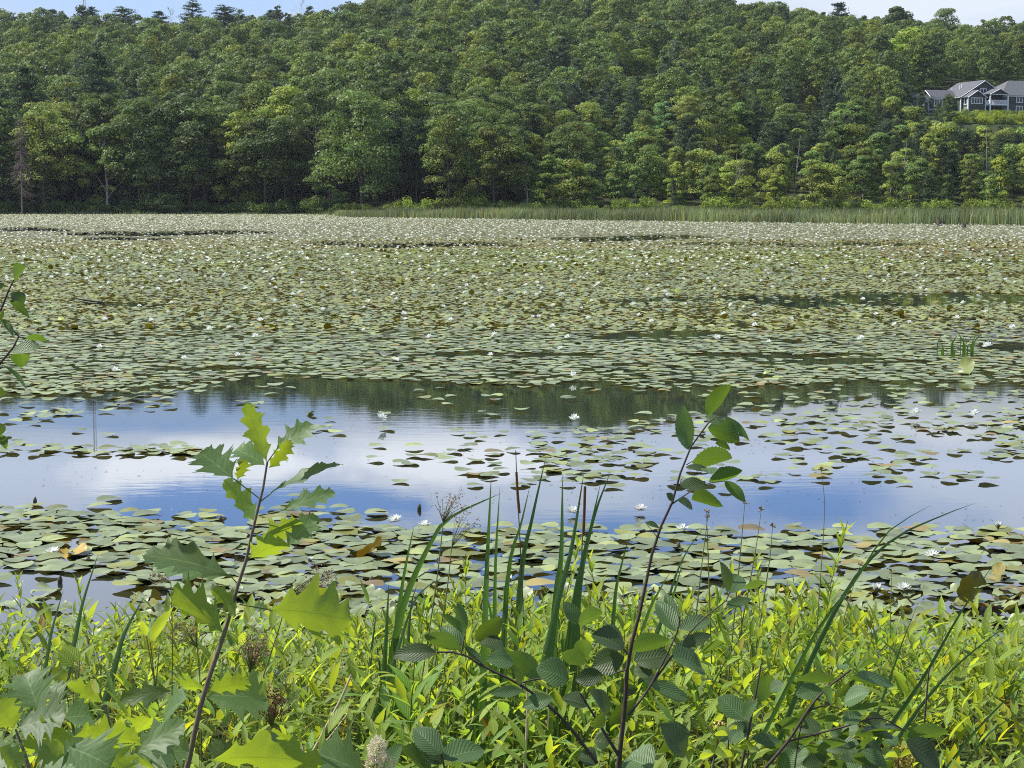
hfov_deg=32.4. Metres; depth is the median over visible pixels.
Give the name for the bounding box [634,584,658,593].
lily pad
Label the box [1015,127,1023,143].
young tree
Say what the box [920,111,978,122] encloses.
lawn
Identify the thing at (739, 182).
young tree
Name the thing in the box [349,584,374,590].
lily pad
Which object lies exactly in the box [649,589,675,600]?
lily pad
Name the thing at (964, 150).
pine tree
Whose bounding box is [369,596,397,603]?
lily pad
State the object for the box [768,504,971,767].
sedge blade
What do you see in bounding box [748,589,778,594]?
lily pad
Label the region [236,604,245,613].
lily pad
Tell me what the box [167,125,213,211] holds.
broadleaf tree
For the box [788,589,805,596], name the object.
lily pad
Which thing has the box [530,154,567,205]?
young tree
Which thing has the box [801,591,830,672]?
leafy plant
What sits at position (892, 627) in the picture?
leafy plant
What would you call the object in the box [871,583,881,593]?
water lily
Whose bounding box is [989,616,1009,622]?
lily pad
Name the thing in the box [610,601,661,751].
leafy plant
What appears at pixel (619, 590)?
lily pad
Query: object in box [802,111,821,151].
pine tree
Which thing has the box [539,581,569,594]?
lily pad
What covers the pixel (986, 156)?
dead tree
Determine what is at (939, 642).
leafy plant
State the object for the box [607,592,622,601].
lily pad
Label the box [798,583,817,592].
lily pad
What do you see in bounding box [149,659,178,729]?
leafy plant
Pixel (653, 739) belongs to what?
leafy plant
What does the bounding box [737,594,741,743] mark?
rush stem
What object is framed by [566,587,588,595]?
lily pad
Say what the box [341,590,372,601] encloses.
lily pad
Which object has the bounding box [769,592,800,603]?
lily pad
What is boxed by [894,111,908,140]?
pine tree
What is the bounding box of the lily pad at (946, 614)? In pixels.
[927,613,951,617]
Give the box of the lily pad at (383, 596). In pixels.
[378,593,398,601]
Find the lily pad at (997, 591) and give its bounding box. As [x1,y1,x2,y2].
[992,587,1017,595]
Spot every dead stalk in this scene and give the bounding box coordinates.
[312,674,351,749]
[327,713,347,739]
[523,691,527,767]
[546,689,548,729]
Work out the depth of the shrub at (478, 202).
339.98 m
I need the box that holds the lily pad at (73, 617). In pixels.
[64,610,93,619]
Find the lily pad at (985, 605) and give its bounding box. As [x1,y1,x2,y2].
[978,602,994,607]
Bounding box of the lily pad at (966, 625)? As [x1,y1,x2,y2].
[961,616,981,629]
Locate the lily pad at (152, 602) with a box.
[136,598,159,609]
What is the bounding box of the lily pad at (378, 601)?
[371,597,396,607]
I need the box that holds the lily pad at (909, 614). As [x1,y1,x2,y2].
[900,611,920,618]
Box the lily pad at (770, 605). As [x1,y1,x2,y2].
[752,601,773,608]
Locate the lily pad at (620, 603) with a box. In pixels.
[610,597,637,607]
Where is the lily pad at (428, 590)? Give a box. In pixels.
[424,587,447,594]
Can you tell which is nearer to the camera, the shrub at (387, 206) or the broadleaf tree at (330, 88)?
the shrub at (387, 206)
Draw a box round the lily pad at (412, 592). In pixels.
[395,590,418,595]
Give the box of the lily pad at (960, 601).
[950,597,972,604]
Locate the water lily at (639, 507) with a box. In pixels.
[634,503,646,510]
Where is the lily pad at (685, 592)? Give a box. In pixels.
[663,587,693,595]
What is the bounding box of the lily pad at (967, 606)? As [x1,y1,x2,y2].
[953,602,971,608]
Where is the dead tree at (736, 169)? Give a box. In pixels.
[727,154,742,185]
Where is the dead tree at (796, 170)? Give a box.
[794,135,800,196]
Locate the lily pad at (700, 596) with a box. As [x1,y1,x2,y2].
[689,594,708,604]
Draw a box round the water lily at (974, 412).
[968,409,979,414]
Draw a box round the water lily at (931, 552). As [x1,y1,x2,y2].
[923,549,938,556]
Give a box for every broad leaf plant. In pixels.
[0,659,16,742]
[52,644,80,734]
[140,608,172,722]
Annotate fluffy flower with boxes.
[364,734,395,767]
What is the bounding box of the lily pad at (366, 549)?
[356,536,381,556]
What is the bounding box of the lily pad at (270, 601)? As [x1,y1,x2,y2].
[260,595,284,604]
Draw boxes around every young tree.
[76,127,133,212]
[513,152,540,207]
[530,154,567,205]
[540,132,559,184]
[545,141,566,187]
[545,158,600,209]
[548,147,572,199]
[566,163,606,205]
[568,122,608,175]
[573,101,616,151]
[582,142,599,189]
[583,109,608,143]
[593,108,608,132]
[593,147,615,187]
[594,133,613,174]
[600,140,638,178]
[601,120,612,137]
[601,156,620,197]
[605,161,631,205]
[612,124,625,143]
[613,102,634,133]
[614,131,665,179]
[615,143,637,189]
[618,110,631,127]
[624,144,676,197]
[625,166,646,207]
[630,123,658,152]
[634,135,666,184]
[637,151,665,191]
[644,159,675,198]
[648,128,670,156]
[652,135,669,172]
[656,131,670,158]
[662,161,689,204]
[665,146,685,194]
[670,133,684,163]
[675,113,703,135]
[678,148,727,196]
[679,150,702,199]
[684,119,722,165]
[687,154,699,189]
[691,154,743,198]
[695,141,709,176]
[695,165,720,209]
[702,173,726,205]
[710,160,758,202]
[718,117,734,141]
[721,124,752,156]
[722,144,746,174]
[723,102,757,140]
[723,155,734,193]
[735,159,759,200]
[737,144,761,190]
[738,142,770,181]
[753,145,766,165]
[754,150,796,201]
[762,175,790,207]
[765,143,800,186]
[766,110,790,137]
[766,160,794,201]
[782,112,808,143]
[791,128,807,168]
[796,159,829,210]
[797,150,825,196]
[798,121,810,158]
[803,95,818,113]
[806,143,833,192]
[806,174,827,203]
[810,163,853,211]
[821,131,843,176]
[822,109,865,148]
[826,121,853,163]
[829,159,851,203]
[830,102,855,124]
[831,122,872,164]
[841,149,859,186]
[845,105,874,142]
[846,155,881,207]
[848,147,881,201]
[848,154,877,194]
[857,136,887,152]
[864,132,891,184]
[870,149,889,184]
[878,160,906,199]
[878,161,902,204]
[882,6,915,25]
[882,96,901,130]
[883,162,909,203]
[885,148,921,197]
[889,26,942,89]
[889,124,913,162]
[892,106,922,140]
[893,106,929,134]
[898,159,939,206]
[899,123,921,149]
[908,127,928,148]
[909,158,934,197]
[919,133,941,167]
[920,163,944,203]
[921,119,934,130]
[925,129,939,159]
[928,122,974,173]
[935,142,960,182]
[938,122,955,142]
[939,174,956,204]
[958,153,976,183]
[959,153,989,200]
[960,161,983,208]
[967,127,995,153]
[978,141,993,182]
[979,175,1001,206]
[983,156,1015,206]
[984,144,1023,192]
[987,127,1014,157]
[987,150,1008,180]
[1014,143,1023,160]
[1014,156,1023,201]
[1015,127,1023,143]
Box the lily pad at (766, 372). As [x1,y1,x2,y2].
[762,366,776,376]
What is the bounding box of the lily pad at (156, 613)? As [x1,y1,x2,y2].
[145,611,160,616]
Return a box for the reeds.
[334,205,1023,225]
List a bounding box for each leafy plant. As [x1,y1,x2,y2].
[0,624,9,690]
[0,635,13,737]
[0,670,35,766]
[12,570,37,675]
[56,615,64,665]
[67,625,87,699]
[73,574,102,677]
[80,624,99,710]
[103,600,128,715]
[106,608,128,690]
[113,662,206,767]
[129,654,157,716]
[132,657,157,746]
[145,618,168,679]
[145,635,186,732]
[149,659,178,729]
[155,621,178,707]
[160,601,205,765]
[180,629,212,705]
[181,654,208,759]
[197,636,238,721]
[219,624,244,740]
[231,712,257,767]
[233,623,249,676]
[260,675,306,747]
[271,625,286,692]
[276,696,310,737]
[281,636,318,731]
[285,671,328,748]
[285,693,311,735]
[291,642,327,740]
[297,651,317,736]
[306,629,331,726]
[339,646,375,756]
[345,611,374,727]
[351,612,388,709]
[356,646,377,715]
[367,608,380,693]
[370,644,377,708]
[371,610,385,667]
[383,635,436,767]
[386,664,427,767]
[391,687,422,766]
[402,608,426,706]
[403,668,459,767]
[406,602,434,684]
[410,637,428,703]
[411,600,440,731]
[414,593,448,701]
[420,657,457,746]
[422,592,439,697]
[428,609,462,736]
[429,590,459,726]
[431,594,446,674]
[432,598,470,687]
[433,589,467,670]
[436,707,454,767]
[442,626,487,767]
[443,588,460,666]
[445,593,464,693]
[449,576,480,706]
[449,589,468,667]
[450,650,461,706]
[457,552,488,677]
[457,626,491,700]
[464,585,491,672]
[464,602,480,667]
[466,589,490,686]
[486,604,540,765]
[487,663,496,767]
[488,593,514,679]
[501,589,513,675]
[503,609,553,764]
[504,648,555,767]
[507,590,534,643]
[508,581,543,760]
[514,583,545,662]
[518,688,543,767]
[519,612,546,699]
[521,589,537,638]
[531,587,553,654]
[532,608,559,680]
[539,593,569,767]
[554,534,584,652]
[558,583,600,760]
[559,637,581,764]
[568,596,594,724]
[579,546,622,676]
[584,619,606,738]
[588,628,629,729]
[590,590,605,684]
[591,593,608,665]
[599,590,616,678]
[604,601,628,734]
[604,604,621,634]
[606,613,636,763]
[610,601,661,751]
[617,585,631,654]
[618,598,638,670]
[620,615,651,736]
[625,592,646,621]
[627,593,648,649]
[629,670,673,748]
[634,668,677,746]
[635,680,662,745]
[637,592,659,684]
[648,646,699,760]
[653,622,683,760]
[656,583,695,711]
[665,592,693,714]
[672,660,716,755]
[680,597,720,738]
[682,647,712,760]
[687,631,721,742]
[691,602,714,716]
[700,591,746,704]
[700,593,718,681]
[700,603,709,656]
[701,637,719,722]
[702,666,744,767]
[703,595,738,729]
[704,591,731,671]
[706,585,727,694]
[706,587,733,730]
[711,586,736,691]
[720,626,748,767]
[721,589,761,688]
[722,601,768,758]
[729,560,756,696]
[731,617,778,767]
[745,645,783,767]
[748,548,778,667]
[749,603,777,661]
[750,585,767,675]
[759,620,788,723]
[760,651,814,765]
[761,641,798,764]
[762,594,838,712]
[767,584,783,674]
[768,600,799,713]
[769,581,790,663]
[772,625,798,738]
[772,625,804,740]
[773,579,806,651]
[773,619,830,700]
[790,588,839,675]
[790,590,811,646]
[791,573,808,649]
[793,603,827,711]
[793,614,852,740]
[795,573,840,711]
[795,609,809,711]
[795,614,831,707]
[797,580,814,642]
[800,613,848,685]
[801,585,843,715]
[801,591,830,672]
[802,517,854,670]
[811,652,878,767]
[820,630,866,737]
[823,612,847,677]
[826,628,852,710]
[832,652,873,739]
[833,600,854,670]
[850,635,866,683]
[852,628,877,737]
[858,611,878,697]
[861,606,873,647]
[862,628,888,721]
[870,623,890,709]
[872,647,908,767]
[877,612,892,708]
[878,624,907,705]
[879,624,919,716]
[881,632,895,713]
[881,674,927,767]
[882,624,923,766]
[882,627,932,715]
[883,620,908,737]
[884,624,901,715]
[886,643,956,751]
[892,628,908,695]
[894,634,971,722]
[898,637,923,686]
[903,622,953,751]
[912,637,952,767]
[931,630,946,723]
[937,627,971,745]
[943,626,964,708]
[943,644,1001,756]
[948,618,969,729]
[952,618,985,737]
[957,634,993,735]
[962,623,990,704]
[976,622,994,695]
[982,652,1017,757]
[985,637,1023,754]
[988,614,1023,714]
[998,642,1023,755]
[1007,650,1023,760]
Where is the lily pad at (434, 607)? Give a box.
[423,606,440,615]
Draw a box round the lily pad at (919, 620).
[912,616,926,626]
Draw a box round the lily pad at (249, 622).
[232,617,253,625]
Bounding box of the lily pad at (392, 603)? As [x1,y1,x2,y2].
[390,601,415,609]
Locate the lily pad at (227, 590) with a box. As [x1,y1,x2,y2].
[210,583,242,591]
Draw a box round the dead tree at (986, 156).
[980,132,989,199]
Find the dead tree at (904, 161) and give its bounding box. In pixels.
[898,144,914,189]
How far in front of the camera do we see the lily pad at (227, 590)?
9.13 m
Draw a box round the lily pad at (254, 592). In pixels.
[249,590,271,596]
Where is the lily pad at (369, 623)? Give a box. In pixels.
[365,619,379,626]
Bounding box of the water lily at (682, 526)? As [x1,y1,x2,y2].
[675,523,687,529]
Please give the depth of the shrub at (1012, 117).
474.11 m
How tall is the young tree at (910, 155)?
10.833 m
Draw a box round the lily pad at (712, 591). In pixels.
[695,589,716,599]
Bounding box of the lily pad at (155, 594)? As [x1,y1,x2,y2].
[150,588,170,602]
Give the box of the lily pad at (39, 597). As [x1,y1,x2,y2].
[26,593,55,601]
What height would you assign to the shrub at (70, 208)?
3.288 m
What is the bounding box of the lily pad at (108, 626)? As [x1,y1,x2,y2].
[102,622,130,628]
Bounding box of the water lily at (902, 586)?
[895,582,910,591]
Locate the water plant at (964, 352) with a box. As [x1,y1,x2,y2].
[937,334,980,357]
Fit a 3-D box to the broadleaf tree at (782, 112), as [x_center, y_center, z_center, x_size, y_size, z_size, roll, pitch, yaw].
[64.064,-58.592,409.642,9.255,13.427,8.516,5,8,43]
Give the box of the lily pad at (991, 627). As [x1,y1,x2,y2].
[963,619,993,630]
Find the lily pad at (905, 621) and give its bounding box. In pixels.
[892,618,922,629]
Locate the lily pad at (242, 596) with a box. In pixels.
[237,593,248,598]
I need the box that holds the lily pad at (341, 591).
[338,589,363,594]
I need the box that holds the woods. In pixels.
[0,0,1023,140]
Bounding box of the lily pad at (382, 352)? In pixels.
[380,350,398,360]
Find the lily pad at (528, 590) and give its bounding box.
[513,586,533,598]
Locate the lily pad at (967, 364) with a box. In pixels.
[952,357,974,375]
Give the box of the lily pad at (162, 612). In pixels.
[149,609,170,626]
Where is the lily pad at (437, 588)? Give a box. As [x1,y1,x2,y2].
[430,583,454,592]
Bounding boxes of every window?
[934,99,942,106]
[971,97,982,103]
[1016,97,1022,102]
[1016,106,1022,111]
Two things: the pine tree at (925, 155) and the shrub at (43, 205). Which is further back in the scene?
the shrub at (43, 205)
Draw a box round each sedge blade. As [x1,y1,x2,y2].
[668,626,747,767]
[744,508,925,767]
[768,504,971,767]
[862,561,995,767]
[876,609,915,713]
[889,621,1011,748]
[945,682,1023,767]
[963,709,1023,767]
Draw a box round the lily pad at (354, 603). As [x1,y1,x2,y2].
[339,598,361,607]
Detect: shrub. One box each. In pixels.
[0,199,13,213]
[0,263,46,448]
[8,200,29,212]
[18,200,35,211]
[40,202,61,212]
[44,199,68,212]
[61,200,89,213]
[95,203,111,212]
[124,202,145,212]
[137,201,162,211]
[152,206,169,212]
[169,201,185,213]
[189,198,209,211]
[202,203,221,211]
[219,205,235,213]
[227,198,255,212]
[248,202,271,213]
[257,202,273,212]
[272,198,294,212]
[283,202,303,212]
[299,198,321,213]
[317,207,333,212]
[331,203,348,212]
[344,202,360,210]
[361,203,376,211]
[383,204,396,209]
[390,200,403,208]
[401,195,434,209]
[413,199,438,209]
[439,201,458,209]
[452,203,467,209]
[465,194,489,208]
[483,201,500,208]
[494,200,514,208]
[515,203,534,209]
[532,202,547,210]
[536,203,558,209]
[554,198,572,208]
[571,197,593,210]
[604,204,625,211]
[612,198,632,210]
[626,202,642,210]
[639,197,665,209]
[700,725,910,767]
[702,196,730,210]
[720,200,740,210]
[729,196,753,209]
[752,203,767,210]
[760,202,779,211]
[772,196,800,211]
[800,201,816,211]
[810,201,829,210]
[822,201,843,211]
[837,200,858,211]
[857,199,882,213]
[883,196,906,208]
[890,199,914,209]
[912,201,929,209]
[926,201,951,212]
[929,198,955,209]
[945,199,975,211]
[959,116,973,123]
[962,108,973,115]
[967,111,977,122]
[969,198,992,210]
[975,116,991,123]
[980,115,994,124]
[990,199,1012,209]
[992,112,1008,123]
[996,116,1011,123]
[999,115,1015,123]
[1006,110,1016,115]
[1008,114,1022,123]
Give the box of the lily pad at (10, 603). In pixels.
[0,598,17,607]
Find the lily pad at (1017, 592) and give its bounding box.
[1007,589,1023,598]
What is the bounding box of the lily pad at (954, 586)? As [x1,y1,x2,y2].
[937,582,959,593]
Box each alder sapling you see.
[381,726,486,767]
[393,384,766,767]
[652,658,948,767]
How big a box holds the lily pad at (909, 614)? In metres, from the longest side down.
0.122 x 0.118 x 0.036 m
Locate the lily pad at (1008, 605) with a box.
[988,600,1018,610]
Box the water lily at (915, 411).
[910,407,920,413]
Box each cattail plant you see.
[31,556,144,737]
[357,493,500,766]
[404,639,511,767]
[473,450,545,767]
[521,525,705,767]
[528,471,610,767]
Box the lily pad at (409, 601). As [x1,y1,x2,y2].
[408,597,424,603]
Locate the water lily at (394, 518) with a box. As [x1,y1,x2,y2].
[388,513,400,522]
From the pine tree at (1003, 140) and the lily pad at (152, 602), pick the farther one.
the pine tree at (1003, 140)
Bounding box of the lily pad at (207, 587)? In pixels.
[192,584,210,592]
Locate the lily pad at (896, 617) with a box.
[869,611,899,619]
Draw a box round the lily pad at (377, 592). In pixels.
[367,588,384,596]
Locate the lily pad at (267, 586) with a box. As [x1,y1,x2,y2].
[263,584,284,589]
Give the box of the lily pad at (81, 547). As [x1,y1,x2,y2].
[58,543,86,559]
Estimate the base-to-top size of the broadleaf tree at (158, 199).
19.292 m
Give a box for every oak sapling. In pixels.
[0,663,188,767]
[142,402,361,767]
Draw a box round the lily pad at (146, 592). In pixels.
[131,590,150,595]
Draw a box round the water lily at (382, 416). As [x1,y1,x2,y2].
[377,413,386,420]
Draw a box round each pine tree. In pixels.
[0,81,19,170]
[0,98,50,205]
[0,125,25,190]
[2,64,60,180]
[45,9,61,20]
[55,121,98,204]
[61,104,101,194]
[70,48,120,109]
[78,6,101,25]
[99,6,138,23]
[124,138,156,197]
[151,11,169,25]
[151,95,160,105]
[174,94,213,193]
[176,0,212,25]
[211,4,237,27]
[228,127,263,195]
[263,10,278,21]
[294,114,325,195]
[304,97,362,192]
[312,103,367,196]
[330,134,374,200]
[368,103,402,192]
[370,117,402,174]
[373,115,415,202]
[388,117,445,206]
[408,117,449,196]
[424,101,463,189]
[433,79,452,98]
[457,119,508,194]
[478,92,490,102]
[493,123,530,199]
[512,109,522,125]
[518,106,548,171]
[523,118,540,153]
[544,102,584,145]
[547,99,561,113]
[563,116,581,161]
[568,104,582,113]
[573,112,583,154]
[584,159,614,199]
[601,99,620,146]
[602,144,631,178]
[616,105,636,148]
[616,118,635,149]
[667,114,708,151]
[667,177,679,206]
[672,130,689,174]
[672,152,685,177]
[684,136,696,168]
[692,114,709,140]
[695,141,709,176]
[715,142,723,162]
[739,95,767,143]
[748,149,765,190]
[757,118,790,160]
[761,136,778,165]
[763,132,788,162]
[765,118,782,165]
[772,114,804,152]
[776,144,792,186]
[786,129,804,180]
[789,133,829,170]
[790,143,803,183]
[798,132,827,178]
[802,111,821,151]
[808,112,824,132]
[815,118,844,152]
[822,149,831,182]
[828,2,849,16]
[829,149,841,193]
[841,114,855,157]
[844,106,865,140]
[863,128,876,138]
[869,100,885,135]
[873,119,903,151]
[875,107,894,132]
[878,148,900,180]
[890,136,902,153]
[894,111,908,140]
[897,137,919,178]
[900,83,925,109]
[908,148,922,184]
[911,124,930,152]
[917,92,931,119]
[918,171,939,205]
[920,148,930,160]
[931,102,943,120]
[933,139,954,187]
[935,149,966,199]
[936,93,963,117]
[942,126,965,173]
[953,130,973,168]
[960,127,977,151]
[970,133,987,173]
[976,151,990,193]
[984,142,1009,183]
[988,135,1012,157]
[994,125,1007,145]
[1004,125,1021,143]
[1007,161,1023,200]
[1009,133,1022,159]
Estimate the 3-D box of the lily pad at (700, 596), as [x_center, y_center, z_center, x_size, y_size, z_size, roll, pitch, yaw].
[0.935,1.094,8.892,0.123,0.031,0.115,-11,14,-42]
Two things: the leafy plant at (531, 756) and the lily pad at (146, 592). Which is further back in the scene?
the lily pad at (146, 592)
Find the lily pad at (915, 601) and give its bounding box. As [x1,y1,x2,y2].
[894,594,920,603]
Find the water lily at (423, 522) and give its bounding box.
[419,520,429,524]
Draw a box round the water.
[0,214,1023,688]
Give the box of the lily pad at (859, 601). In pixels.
[834,595,865,608]
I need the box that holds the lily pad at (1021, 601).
[1007,599,1023,604]
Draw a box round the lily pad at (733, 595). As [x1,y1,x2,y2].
[724,592,755,598]
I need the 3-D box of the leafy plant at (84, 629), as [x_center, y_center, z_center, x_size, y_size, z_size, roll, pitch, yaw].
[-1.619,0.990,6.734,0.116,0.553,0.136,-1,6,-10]
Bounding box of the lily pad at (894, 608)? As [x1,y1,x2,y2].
[882,603,912,611]
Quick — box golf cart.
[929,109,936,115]
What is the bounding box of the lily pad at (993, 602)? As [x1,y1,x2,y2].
[978,598,1006,604]
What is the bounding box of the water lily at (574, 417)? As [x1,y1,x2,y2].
[569,413,578,419]
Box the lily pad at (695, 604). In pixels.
[690,602,706,611]
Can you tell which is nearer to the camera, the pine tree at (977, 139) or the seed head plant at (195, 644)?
the seed head plant at (195, 644)
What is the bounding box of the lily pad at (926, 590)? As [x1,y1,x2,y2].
[922,585,952,595]
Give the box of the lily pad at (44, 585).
[30,581,61,592]
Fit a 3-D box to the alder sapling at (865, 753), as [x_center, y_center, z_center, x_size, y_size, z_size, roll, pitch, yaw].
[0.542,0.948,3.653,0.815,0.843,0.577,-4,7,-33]
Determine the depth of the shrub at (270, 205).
364.64 m
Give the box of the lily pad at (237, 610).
[224,608,243,619]
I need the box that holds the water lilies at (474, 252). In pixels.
[0,214,1023,264]
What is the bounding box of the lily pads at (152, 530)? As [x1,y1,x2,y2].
[0,214,1023,687]
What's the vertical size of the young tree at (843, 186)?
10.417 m
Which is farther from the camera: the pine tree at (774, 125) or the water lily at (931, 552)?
the pine tree at (774, 125)
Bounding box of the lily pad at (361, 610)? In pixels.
[350,607,365,617]
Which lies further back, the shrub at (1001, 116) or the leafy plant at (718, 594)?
the shrub at (1001, 116)
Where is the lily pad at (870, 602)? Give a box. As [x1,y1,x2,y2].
[863,599,889,611]
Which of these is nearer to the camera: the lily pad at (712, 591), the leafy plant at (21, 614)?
the leafy plant at (21, 614)
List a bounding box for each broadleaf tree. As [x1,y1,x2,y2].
[0,108,49,192]
[0,112,14,171]
[1,109,91,211]
[8,101,65,202]
[25,124,78,201]
[45,102,74,191]
[45,124,98,200]
[62,100,76,151]
[64,98,126,187]
[67,92,122,193]
[77,96,128,196]
[89,98,183,197]
[104,99,128,188]
[109,128,166,211]
[125,96,159,167]
[127,96,216,203]
[127,125,188,209]
[148,92,196,199]
[159,97,222,200]
[162,103,260,202]
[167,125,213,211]
[198,104,261,203]
[207,121,247,205]
[208,111,262,209]
[220,83,275,191]
[220,117,307,203]
[237,81,292,194]
[244,114,281,203]
[254,85,312,199]
[257,115,314,203]
[282,86,347,206]
[288,114,324,190]
[303,135,353,209]
[305,90,372,167]
[312,88,407,207]
[319,78,400,188]
[323,85,335,94]
[340,95,404,200]
[350,80,420,147]
[391,117,430,192]
[391,125,427,198]
[394,87,432,127]
[403,91,459,170]
[416,84,433,106]
[418,113,475,208]
[422,102,479,196]
[439,100,494,190]
[451,121,506,201]
[457,87,482,100]
[459,98,498,181]
[461,132,508,190]
[464,124,532,203]
[468,91,490,99]
[470,102,515,123]
[487,94,517,112]
[487,111,505,124]
[491,91,527,112]
[497,113,522,186]
[501,124,522,194]
[503,109,523,133]
[506,128,538,202]
[509,84,546,105]
[513,104,561,142]
[514,103,548,136]
[520,93,542,109]
[523,133,549,190]
[525,113,552,152]
[544,109,575,155]
[544,124,596,182]
[557,121,600,163]
[622,49,657,81]
[633,110,657,150]
[651,101,678,136]
[667,97,702,142]
[674,96,703,122]
[694,101,738,152]
[710,92,739,142]
[770,103,803,134]
[843,98,874,133]
[927,8,961,37]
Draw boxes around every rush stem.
[684,514,709,714]
[704,508,714,739]
[719,506,763,742]
[724,500,746,721]
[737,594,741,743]
[742,523,775,742]
[809,467,824,743]
[816,563,862,738]
[888,569,894,720]
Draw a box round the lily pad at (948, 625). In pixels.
[929,621,963,628]
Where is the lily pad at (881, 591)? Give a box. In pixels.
[859,587,888,596]
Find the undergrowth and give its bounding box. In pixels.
[0,580,1023,767]
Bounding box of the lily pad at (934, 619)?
[925,615,946,621]
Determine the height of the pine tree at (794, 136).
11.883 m
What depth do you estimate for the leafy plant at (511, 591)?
5.57 m
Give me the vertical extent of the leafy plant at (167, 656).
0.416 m
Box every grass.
[0,209,350,214]
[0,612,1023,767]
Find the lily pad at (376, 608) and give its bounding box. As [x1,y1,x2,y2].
[366,606,385,612]
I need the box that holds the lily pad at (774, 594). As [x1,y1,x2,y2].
[761,593,785,602]
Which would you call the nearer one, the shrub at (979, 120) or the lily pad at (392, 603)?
the lily pad at (392, 603)
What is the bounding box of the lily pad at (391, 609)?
[365,606,394,618]
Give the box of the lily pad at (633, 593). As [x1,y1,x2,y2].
[624,587,655,595]
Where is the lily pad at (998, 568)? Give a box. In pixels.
[985,562,1005,584]
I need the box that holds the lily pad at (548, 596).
[538,593,551,602]
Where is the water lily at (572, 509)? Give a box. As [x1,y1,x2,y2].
[567,506,579,513]
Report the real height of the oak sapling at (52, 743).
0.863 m
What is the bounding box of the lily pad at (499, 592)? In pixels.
[482,590,502,598]
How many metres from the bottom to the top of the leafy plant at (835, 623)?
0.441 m
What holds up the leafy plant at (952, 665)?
on the ground at (298, 194)
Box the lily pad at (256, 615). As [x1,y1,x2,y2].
[252,611,268,625]
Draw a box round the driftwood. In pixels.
[75,298,104,304]
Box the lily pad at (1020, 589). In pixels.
[999,585,1023,595]
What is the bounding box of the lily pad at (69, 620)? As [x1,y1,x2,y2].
[58,616,75,626]
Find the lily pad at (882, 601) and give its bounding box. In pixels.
[864,599,894,603]
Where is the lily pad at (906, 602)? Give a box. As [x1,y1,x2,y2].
[884,599,911,606]
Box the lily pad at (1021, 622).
[999,613,1023,625]
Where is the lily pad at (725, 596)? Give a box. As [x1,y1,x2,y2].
[713,594,731,600]
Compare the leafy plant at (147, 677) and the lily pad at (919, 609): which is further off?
the lily pad at (919, 609)
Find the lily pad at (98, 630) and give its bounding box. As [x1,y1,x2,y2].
[89,626,110,636]
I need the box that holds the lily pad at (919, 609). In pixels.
[912,606,937,615]
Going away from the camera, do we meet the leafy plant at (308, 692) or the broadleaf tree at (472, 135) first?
the leafy plant at (308, 692)
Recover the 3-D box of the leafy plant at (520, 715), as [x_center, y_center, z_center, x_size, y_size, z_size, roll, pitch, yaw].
[0.005,0.970,5.137,0.176,0.672,0.142,-3,6,-24]
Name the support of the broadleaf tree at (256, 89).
on the ground at (298, 194)
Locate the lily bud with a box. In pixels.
[57,575,62,582]
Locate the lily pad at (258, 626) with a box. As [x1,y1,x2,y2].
[254,622,276,628]
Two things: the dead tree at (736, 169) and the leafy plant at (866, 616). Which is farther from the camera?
the dead tree at (736, 169)
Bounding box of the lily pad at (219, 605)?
[212,601,235,608]
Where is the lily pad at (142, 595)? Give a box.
[129,591,150,601]
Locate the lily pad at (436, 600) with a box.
[434,594,452,605]
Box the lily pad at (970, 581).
[956,571,985,600]
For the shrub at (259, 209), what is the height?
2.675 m
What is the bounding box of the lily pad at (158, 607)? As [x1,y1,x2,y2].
[145,603,164,612]
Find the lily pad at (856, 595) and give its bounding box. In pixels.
[845,592,872,601]
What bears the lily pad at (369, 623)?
on the water
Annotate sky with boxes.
[0,0,1023,27]
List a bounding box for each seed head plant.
[148,572,172,718]
[163,612,204,761]
[232,624,280,767]
[239,563,336,745]
[248,683,292,765]
[408,487,471,763]
[424,511,481,726]
[709,719,724,767]
[890,741,913,767]
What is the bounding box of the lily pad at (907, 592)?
[886,587,914,595]
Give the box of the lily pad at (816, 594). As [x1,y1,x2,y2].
[793,590,822,600]
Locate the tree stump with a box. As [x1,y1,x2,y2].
[936,217,943,225]
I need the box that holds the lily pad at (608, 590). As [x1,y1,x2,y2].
[600,588,613,592]
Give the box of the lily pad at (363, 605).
[349,603,370,608]
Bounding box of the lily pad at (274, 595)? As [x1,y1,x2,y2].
[255,591,285,600]
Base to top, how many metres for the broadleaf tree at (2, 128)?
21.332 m
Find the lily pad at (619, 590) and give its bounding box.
[608,585,633,594]
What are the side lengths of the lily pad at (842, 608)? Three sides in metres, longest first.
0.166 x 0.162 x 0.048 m
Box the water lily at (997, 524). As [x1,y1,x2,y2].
[994,520,1002,528]
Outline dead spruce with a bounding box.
[4,116,36,213]
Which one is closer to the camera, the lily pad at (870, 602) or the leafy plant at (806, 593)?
the leafy plant at (806, 593)
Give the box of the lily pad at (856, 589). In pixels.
[846,587,872,597]
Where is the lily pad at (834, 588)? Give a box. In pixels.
[813,584,844,594]
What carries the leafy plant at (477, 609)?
on the ground at (298, 194)
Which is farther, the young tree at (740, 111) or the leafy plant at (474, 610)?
the young tree at (740, 111)
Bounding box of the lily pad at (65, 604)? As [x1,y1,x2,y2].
[48,600,71,610]
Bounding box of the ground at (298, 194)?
[0,58,1023,767]
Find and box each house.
[905,80,997,111]
[983,81,1023,111]
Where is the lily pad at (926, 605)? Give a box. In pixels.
[918,601,937,609]
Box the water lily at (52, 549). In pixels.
[43,546,58,552]
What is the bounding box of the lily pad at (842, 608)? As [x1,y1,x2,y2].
[832,598,853,612]
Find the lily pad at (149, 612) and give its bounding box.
[123,609,153,619]
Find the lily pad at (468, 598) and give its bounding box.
[451,596,481,604]

